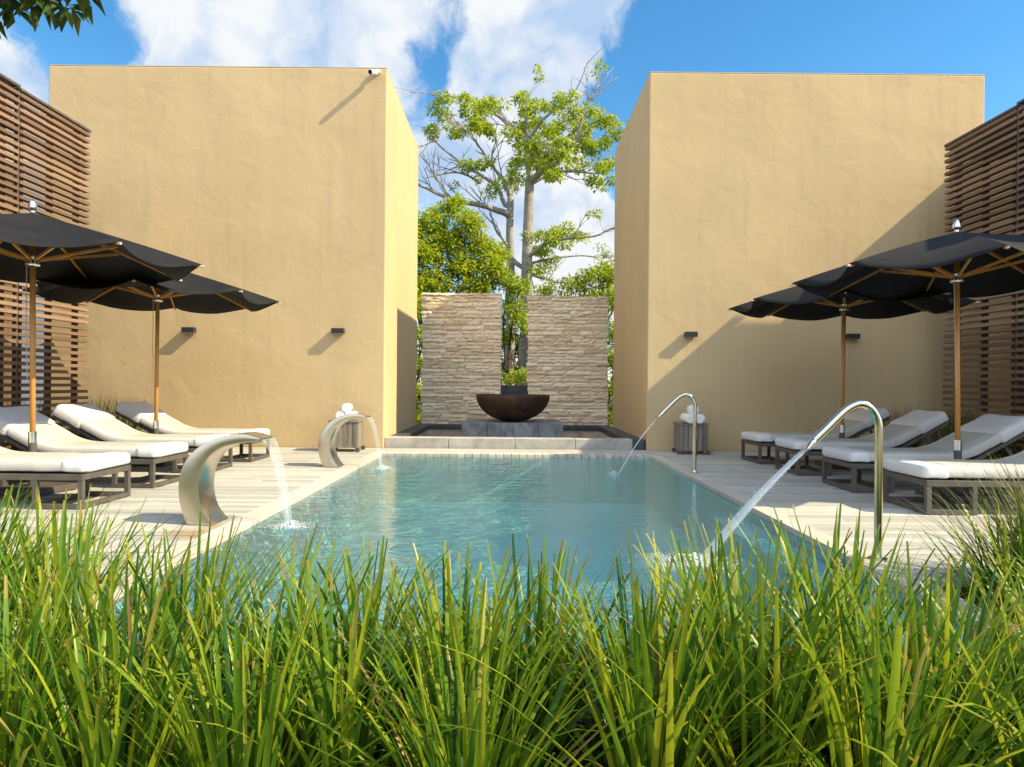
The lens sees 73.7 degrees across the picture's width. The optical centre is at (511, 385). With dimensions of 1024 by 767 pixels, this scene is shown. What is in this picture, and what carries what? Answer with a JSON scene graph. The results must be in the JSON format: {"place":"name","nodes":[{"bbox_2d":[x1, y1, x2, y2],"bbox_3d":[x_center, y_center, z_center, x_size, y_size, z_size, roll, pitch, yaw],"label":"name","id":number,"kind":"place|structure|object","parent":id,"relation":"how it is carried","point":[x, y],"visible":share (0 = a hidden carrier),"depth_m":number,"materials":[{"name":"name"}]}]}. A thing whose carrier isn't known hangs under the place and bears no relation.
{"place":"outdoors","nodes":[
{"label":"outdoors","id":0,"kind":"place"},
{"bbox_2d":[3,165,12,448],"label":"service wall","id":1,"kind":"structure","parent":0,"point":[7,358],"depth_m":10.96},
{"bbox_2d":[49,65,417,448],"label":"building","id":2,"kind":"structure","parent":0,"point":[294,190],"depth_m":11.22,"materials":[{"name":"beige paint"}]},
{"bbox_2d":[181,327,195,332],"bbox_3d":[-5.282,-0.904,11.165,0.200,0.088,0.119,1,0,0],"label":"wall lamp","id":3,"kind":"object","parent":2,"relation":"attached to","point":[188,329],"visible":1,"depth_m":11.11,"materials":[{"name":"grey metal"}]},
{"bbox_2d":[331,328,344,333],"bbox_3d":[-2.845,-0.888,11.165,0.200,0.088,0.119,1,0,0],"label":"wall lamp","id":4,"kind":"object","parent":2,"relation":"attached to","point":[337,330],"visible":1,"depth_m":11.11,"materials":[{"name":"grey metal"}]},
{"bbox_2d":[368,69,379,75],"bbox_3d":[-2.239,-5.088,11.113,0.110,0.154,0.290,0,0,15],"label":"security camera","id":5,"kind":"object","parent":2,"relation":"attached to","point":[375,72],"visible":1,"depth_m":11.04,"materials":[{"name":"white plastic"}]},
{"bbox_2d":[265,520,317,532],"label":"falling water","id":6,"kind":"structure","parent":0,"point":[292,522],"depth_m":5.15,"materials":[{"name":"white liquid"}]},
{"bbox_2d":[367,465,401,470],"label":"falling water","id":7,"kind":"structure","parent":0,"point":[383,467],"depth_m":8.69,"materials":[{"name":"white liquid"}]},
{"bbox_2d":[0,0,1023,385],"label":"sky","id":8,"kind":"structure","parent":0,"point":[478,48],"materials":[{"name":"blue"}]},
{"bbox_2d":[416,387,612,426],"bbox_3d":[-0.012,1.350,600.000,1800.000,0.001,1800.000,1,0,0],"label":"ground","id":9,"kind":"structure","parent":0,"point":[607,403],"depth_m":50.37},
{"bbox_2d":[5,111,45,410],"bbox_3d":[-9.134,-1.905,13.800,2.900,6.350,2.400,1,0,0],"label":"annex","id":10,"kind":"object","parent":9,"relation":"on","point":[37,360],"depth_m":12.60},
{"bbox_2d":[0,73,91,449],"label":"slatted screen","id":11,"kind":"object","parent":9,"relation":"on","point":[18,96],"visible":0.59,"depth_m":9.37,"materials":[{"name":"brown wood"}]},
{"bbox_2d":[0,0,105,39],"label":"broadleaf tree","id":12,"kind":"object","parent":9,"relation":"on","point":[61,17],"visible":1,"depth_m":6.17,"materials":[{"name":"green plant"}]},
{"bbox_2d":[416,289,422,424],"bbox_3d":[-2.409,-0.517,17.295,1.297,3.903,1.374,1,0,0],"label":"shrub","id":13,"kind":"object","parent":9,"relation":"on","point":[419,365],"visible":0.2,"depth_m":17.12,"materials":[{"name":"green plant"}]},
{"bbox_2d":[420,293,501,423],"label":"stone wall","id":14,"kind":"structure","parent":9,"relation":"on","point":[461,337],"depth_m":15.49,"materials":[{"name":"stone"}]},
{"bbox_2d":[417,193,513,345],"bbox_3d":[-1.623,-1.868,18.133,3.660,6.622,1.797,0,0,-18],"label":"bushy tree","id":15,"kind":"object","parent":9,"relation":"on","point":[468,267],"visible":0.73,"depth_m":17.96,"materials":[{"name":"green plant"}]},
{"bbox_2d":[484,266,535,384],"bbox_3d":[-0.193,-0.878,18.266,1.776,4.664,1.061,0,0,24],"label":"bushy tree","id":16,"kind":"object","parent":9,"relation":"on","point":[508,338],"visible":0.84,"depth_m":18.18,"materials":[{"name":"green plant"}]},
{"bbox_2d":[501,302,519,384],"bbox_3d":[0.276,-0.676,21.807,2.442,4.272,1.952,1,0,0],"label":"shrub","id":17,"kind":"object","parent":9,"relation":"on","point":[516,350],"visible":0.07,"depth_m":21.46,"materials":[{"name":"green plant"}]},
{"bbox_2d":[395,44,628,384],"bbox_3d":[0.246,-4.146,20.038,8.107,11.195,5.014,1,0,0],"label":"tall tree","id":18,"kind":"object","parent":9,"relation":"on","point":[478,124],"visible":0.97,"depth_m":19.83,"materials":[{"name":"green plant"}]},
{"bbox_2d":[500,385,527,393],"bbox_3d":[0.044,0.675,16.975,2.500,1.350,1.350,1,0,0],"label":"planter","id":19,"kind":"object","parent":9,"relation":"on","point":[513,389],"visible":0.02,"depth_m":16.30,"materials":[{"name":"stone"}]},
{"bbox_2d":[501,365,526,384],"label":"planter hedge","id":20,"kind":"object","parent":19,"relation":"in","point":[519,379],"visible":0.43,"depth_m":16.88,"materials":[{"name":"green plant"}]},
{"bbox_2d":[416,341,613,413],"bbox_3d":[-0.019,-0.338,26.496,15.090,4.297,3.270,1,0,0],"label":"thicket","id":21,"kind":"object","parent":9,"relation":"on","point":[609,402],"depth_m":26.25,"materials":[{"name":"green plant"}]},
{"bbox_2d":[385,424,644,449],"bbox_3d":[0.045,1.112,13.360,4.290,0.476,4.160,1,0,0],"label":"fountain basin","id":22,"kind":"object","parent":9,"relation":"on","point":[580,437],"visible":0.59,"depth_m":11.28,"materials":[{"name":"grey stone"}]},
{"bbox_2d":[462,419,562,437],"bbox_3d":[0.004,0.913,12.900,1.805,0.475,1.500,1,0,0],"label":"bowl pedestal","id":23,"kind":"object","parent":22,"relation":"on","point":[551,428],"visible":0.52,"depth_m":12.15,"materials":[{"name":"stone"}]},
{"bbox_2d":[476,394,549,420],"bbox_3d":[0.016,0.424,12.850,1.400,0.500,1.400,1,0,0],"label":"fountain bowl","id":24,"kind":"object","parent":23,"relation":"on","point":[512,407],"visible":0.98,"depth_m":12.34,"materials":[{"name":"metal"}]},
{"bbox_2d":[99,455,979,604],"bbox_3d":[-0.011,1.233,7.480,11.680,0.274,7.440,1,0,0],"label":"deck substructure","id":25,"kind":"object","parent":9,"relation":"on","point":[963,590],"depth_m":3.76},
{"bbox_2d":[0,447,1023,587],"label":"deck","id":26,"kind":"structure","parent":25,"relation":"on","point":[242,488],"depth_m":6.27,"materials":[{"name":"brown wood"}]},
{"bbox_2d":[0,446,130,508],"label":"sun lounger","id":27,"kind":"object","parent":26,"relation":"on","point":[82,469],"visible":0.95,"depth_m":5.68,"materials":[{"name":"white fabric"}]},
{"bbox_2d":[0,406,188,487],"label":"sun lounger","id":28,"kind":"object","parent":26,"relation":"on","point":[52,436],"visible":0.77,"depth_m":6.88,"materials":[{"name":"white fabric"}]},
{"bbox_2d":[0,199,204,496],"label":"parasol","id":29,"kind":"object","parent":26,"relation":"on","point":[34,246],"visible":0.94,"depth_m":6.51,"materials":[{"name":"black fabric"}]},
{"bbox_2d":[52,403,232,472],"bbox_3d":[-4.472,0.615,8.226,1.967,0.781,0.702,1,0,-1],"label":"sun lounger","id":30,"kind":"object","parent":26,"relation":"on","point":[89,420],"visible":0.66,"depth_m":7.96,"materials":[{"name":"white fabric"}]},
{"bbox_2d":[19,273,281,466],"bbox_3d":[-4.552,-0.341,8.752,2.789,2.694,2.789,1,0,4],"label":"parasol","id":31,"kind":"object","parent":26,"relation":"on","point":[192,293],"visible":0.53,"depth_m":8.79,"materials":[{"name":"black fabric"}]},
{"bbox_2d":[115,401,269,461],"bbox_3d":[-4.412,0.616,9.376,1.967,0.781,0.702,1,0,0],"label":"sun lounger","id":32,"kind":"object","parent":26,"relation":"on","point":[140,414],"visible":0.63,"depth_m":9.12,"materials":[{"name":"white fabric"}]},
{"bbox_2d":[178,432,272,524],"bbox_3d":[-2.157,0.694,5.156,0.608,0.674,0.274,0,0,2],"label":"waterfall spout","id":33,"kind":"object","parent":26,"relation":"on","point":[196,492],"visible":0.98,"depth_m":5.04,"materials":[{"name":"silver metal"}]},
{"bbox_2d":[318,413,370,466],"bbox_3d":[-2.137,0.694,8.716,0.608,0.674,0.274,0,0,2],"label":"waterfall spout","id":34,"kind":"object","parent":26,"relation":"on","point":[328,455],"visible":1,"depth_m":8.60,"materials":[{"name":"silver metal"}]},
{"bbox_2d":[328,419,364,451],"bbox_3d":[-2.607,0.784,10.750,0.500,0.477,0.500,0,0,-1],"label":"towel crate","id":35,"kind":"object","parent":26,"relation":"on","point":[350,433],"visible":0.59,"depth_m":10.53,"materials":[{"name":"grey wood"}]},
{"bbox_2d":[335,411,343,417],"bbox_3d":[-2.662,0.474,10.660,0.145,0.140,0.360,0,0,-3],"label":"towel roll","id":36,"kind":"object","parent":35,"relation":"on","point":[339,413],"visible":0.45,"depth_m":10.48,"materials":[{"name":"white fabric"}]},
{"bbox_2d":[344,411,357,419],"bbox_3d":[-2.512,0.475,10.660,0.145,0.140,0.360,0,0,4],"label":"towel roll","id":37,"kind":"object","parent":35,"relation":"on","point":[349,412],"visible":0.3,"depth_m":10.52,"materials":[{"name":"white fabric"}]},
{"bbox_2d":[341,403,352,412],"bbox_3d":[-2.581,0.352,10.670,0.145,0.140,0.360,1,0,-6],"label":"towel roll","id":38,"kind":"object","parent":37,"relation":"on","point":[347,407],"visible":0.97,"depth_m":10.50,"materials":[{"name":"white fabric"}]},
{"bbox_2d":[672,422,709,454],"bbox_3d":[2.823,0.831,10.780,0.500,0.477,0.500,0,0,3],"label":"towel crate","id":39,"kind":"object","parent":26,"relation":"on","point":[683,434],"visible":0.95,"depth_m":10.57,"materials":[{"name":"grey wood"}]},
{"bbox_2d":[680,413,692,423],"bbox_3d":[2.748,0.516,10.680,0.155,0.150,0.380,0,0,-2],"label":"towel roll","id":40,"kind":"object","parent":39,"relation":"on","point":[686,418],"visible":0.87,"depth_m":10.51,"materials":[{"name":"white fabric"}]},
{"bbox_2d":[697,414,704,423],"bbox_3d":[2.908,0.517,10.680,0.155,0.150,0.380,0,0,3],"label":"towel roll","id":41,"kind":"object","parent":39,"relation":"on","point":[700,418],"visible":0.6,"depth_m":10.49,"materials":[{"name":"white fabric"}]},
{"bbox_2d":[686,405,698,413],"bbox_3d":[2.829,0.387,10.690,0.155,0.150,0.380,0,0,8],"label":"towel roll","id":42,"kind":"object","parent":41,"relation":"on","point":[689,409],"visible":0.58,"depth_m":10.52,"materials":[{"name":"white fabric"}]},
{"bbox_2d":[741,408,889,463],"bbox_3d":[4.341,0.692,9.692,1.967,0.781,0.702,1,0,-1],"label":"sun lounger","id":43,"kind":"object","parent":26,"relation":"on","point":[858,422],"visible":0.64,"depth_m":9.42,"materials":[{"name":"white fabric"}]},
{"bbox_2d":[802,400,887,560],"bbox_3d":[2.046,0.577,4.190,0.518,0.976,0.110,1,0,0],"label":"water jet pipe","id":44,"kind":"object","parent":26,"relation":"on","point":[829,425],"visible":0.94,"depth_m":4.17,"materials":[{"name":"metal"}]},
{"bbox_2d":[727,264,979,469],"bbox_3d":[4.410,-0.263,9.090,2.789,2.694,2.789,1,0,3],"label":"parasol","id":45,"kind":"object","parent":26,"relation":"on","point":[795,303],"visible":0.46,"depth_m":9.31,"materials":[{"name":"black fabric"}]},
{"bbox_2d":[775,410,948,474],"bbox_3d":[4.380,0.693,8.504,1.967,0.781,0.702,0,0,1],"label":"sun lounger","id":46,"kind":"object","parent":26,"relation":"on","point":[906,430],"visible":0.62,"depth_m":8.22,"materials":[{"name":"white fabric"}]},
{"bbox_2d":[789,219,1023,501],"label":"parasol","id":47,"kind":"object","parent":26,"relation":"on","point":[957,264],"visible":0.99,"depth_m":6.67,"materials":[{"name":"black fabric"}]},
{"bbox_2d":[822,414,1023,493],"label":"sun lounger","id":48,"kind":"object","parent":26,"relation":"on","point":[982,435],"visible":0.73,"depth_m":6.96,"materials":[{"name":"white fabric"}]},
{"bbox_2d":[883,450,1023,514],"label":"sun lounger","id":49,"kind":"object","parent":26,"relation":"on","point":[942,472],"visible":0.93,"depth_m":5.75,"materials":[{"name":"white fabric"}]},
{"bbox_2d":[526,295,608,424],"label":"stone wall","id":50,"kind":"structure","parent":9,"relation":"on","point":[567,363],"depth_m":15.49,"materials":[{"name":"stone"}]},
{"bbox_2d":[531,257,613,320],"bbox_3d":[2.119,-1.089,19.145,3.266,5.130,1.585,1,0,0],"label":"bushy tree","id":51,"kind":"object","parent":9,"relation":"on","point":[606,271],"visible":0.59,"depth_m":18.94,"materials":[{"name":"green plant"}]},
{"bbox_2d":[593,285,613,425],"bbox_3d":[2.566,-0.550,17.250,1.300,4.056,1.187,1,0,-31],"label":"shrub","id":52,"kind":"object","parent":9,"relation":"on","point":[611,340],"visible":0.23,"depth_m":17.12,"materials":[{"name":"green plant"}]},
{"bbox_2d":[613,72,1012,453],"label":"building","id":53,"kind":"structure","parent":9,"relation":"on","point":[733,189],"depth_m":11.22,"materials":[{"name":"beige paint"}]},
{"bbox_2d":[684,332,697,336],"bbox_3d":[2.925,-0.831,11.165,0.200,0.088,0.119,1,0,0],"label":"wall lamp","id":54,"kind":"object","parent":53,"relation":"attached to","point":[690,334],"visible":1,"depth_m":11.11,"materials":[{"name":"grey metal"}]},
{"bbox_2d":[846,333,859,338],"bbox_3d":[5.569,-0.799,11.165,0.200,0.088,0.119,1,0,0],"label":"wall lamp","id":55,"kind":"object","parent":53,"relation":"attached to","point":[852,336],"visible":0.84,"depth_m":11.11,"materials":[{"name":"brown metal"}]},
{"bbox_2d":[942,99,1023,456],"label":"slatted screen","id":56,"kind":"object","parent":9,"relation":"on","point":[1000,138],"visible":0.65,"depth_m":9.44,"materials":[{"name":"brown wood"}]},
{"bbox_2d":[1020,170,1023,449],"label":"service wall","id":57,"kind":"structure","parent":9,"relation":"on","point":[1022,367],"depth_m":10.11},
{"bbox_2d":[44,457,1000,650],"bbox_3d":[0.057,1.486,6.580,4.340,0.770,7.700,1,0,0],"label":"pool basin","id":58,"kind":"object","parent":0,"point":[602,557],"visible":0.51,"depth_m":7.56,"materials":[{"name":"tile"}]},
{"bbox_2d":[1,644,1018,714],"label":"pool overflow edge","id":59,"kind":"object","parent":58,"relation":"attached to","point":[580,686],"depth_m":2.73,"materials":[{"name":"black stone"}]},
{"bbox_2d":[1,451,1022,650],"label":"pool coping","id":60,"kind":"object","parent":58,"relation":"on","point":[263,513],"visible":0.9,"depth_m":5.77,"materials":[{"name":"beige stone"}]},
{"bbox_2d":[657,393,698,472],"bbox_3d":[2.026,0.577,8.330,0.518,0.976,0.110,1,0,0],"label":"water jet pipe","id":61,"kind":"object","parent":60,"relation":"on","point":[671,404],"visible":1,"depth_m":8.31,"materials":[{"name":"metal"}]},
{"bbox_2d":[183,456,873,596],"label":"pool water","id":62,"kind":"structure","parent":0,"point":[545,465],"depth_m":7.67,"materials":[{"name":"teal liquid"}]},
{"bbox_2d":[607,420,654,475],"bbox_3d":[1.438,0.747,8.341,0.678,0.715,0.257,1,0,0],"label":"water jet","id":63,"kind":"object","parent":62,"relation":"on","point":[619,469],"visible":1,"depth_m":8.33,"materials":[{"name":"white liquid"}]},
{"bbox_2d":[645,449,805,573],"bbox_3d":[1.162,0.750,4.163,1.089,0.734,0.779,0,0,31],"label":"water jet","id":64,"kind":"object","parent":62,"relation":"on","point":[696,557],"visible":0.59,"depth_m":4.18,"materials":[{"name":"white liquid"}]},
{"bbox_2d":[40,713,1016,766],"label":"soil","id":65,"kind":"structure","parent":0,"point":[825,753],"depth_m":2.40,"materials":[{"name":"brown soil"}]},
{"bbox_2d":[1,395,71,450],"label":"grass tussock","id":66,"kind":"object","parent":65,"relation":"on","point":[45,411],"depth_m":8.67,"materials":[{"name":"green plant"}]},
{"bbox_2d":[43,393,128,439],"bbox_3d":[-5.931,0.561,9.743,1.578,0.935,1.383,0,0,41],"label":"grass tussock","id":67,"kind":"object","parent":65,"relation":"on","point":[83,436],"depth_m":9.73,"materials":[{"name":"green plant"}]},
{"bbox_2d":[91,396,152,430],"bbox_3d":[-6.153,0.559,10.696,1.444,0.935,1.576,0,0,-42],"label":"grass tussock","id":68,"kind":"object","parent":65,"relation":"on","point":[129,424],"depth_m":10.59,"materials":[{"name":"green plant"}]},
{"bbox_2d":[0,478,1023,766],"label":"ornamental grass","id":69,"kind":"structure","parent":65,"relation":"on","point":[844,686],"depth_m":2.04,"materials":[{"name":"green plant"}]},
{"bbox_2d":[873,402,950,447],"bbox_3d":[6.083,0.688,10.565,1.600,0.890,1.422,1,0,0],"label":"grass tussock","id":70,"kind":"object","parent":65,"relation":"on","point":[916,444],"depth_m":10.54,"materials":[{"name":"green plant"}]},
{"bbox_2d":[883,448,1023,591],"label":"grass tussock","id":71,"kind":"object","parent":65,"relation":"on","point":[1018,501],"depth_m":3.76,"materials":[{"name":"green plant"}]},
{"bbox_2d":[925,404,982,444],"bbox_3d":[6.224,0.688,9.560,1.474,0.892,1.570,1,0,0],"label":"grass tussock","id":72,"kind":"object","parent":65,"relation":"on","point":[948,430],"depth_m":9.54,"materials":[{"name":"green plant"}]},
{"bbox_2d":[934,406,1023,457],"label":"grass tussock","id":73,"kind":"object","parent":65,"relation":"on","point":[999,452],"depth_m":8.58,"materials":[{"name":"green plant"}]},
{"bbox_2d":[1009,437,1023,454],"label":"grass tussock","id":74,"kind":"object","parent":65,"relation":"on","point":[1016,446],"depth_m":8.00,"materials":[{"name":"green plant"}]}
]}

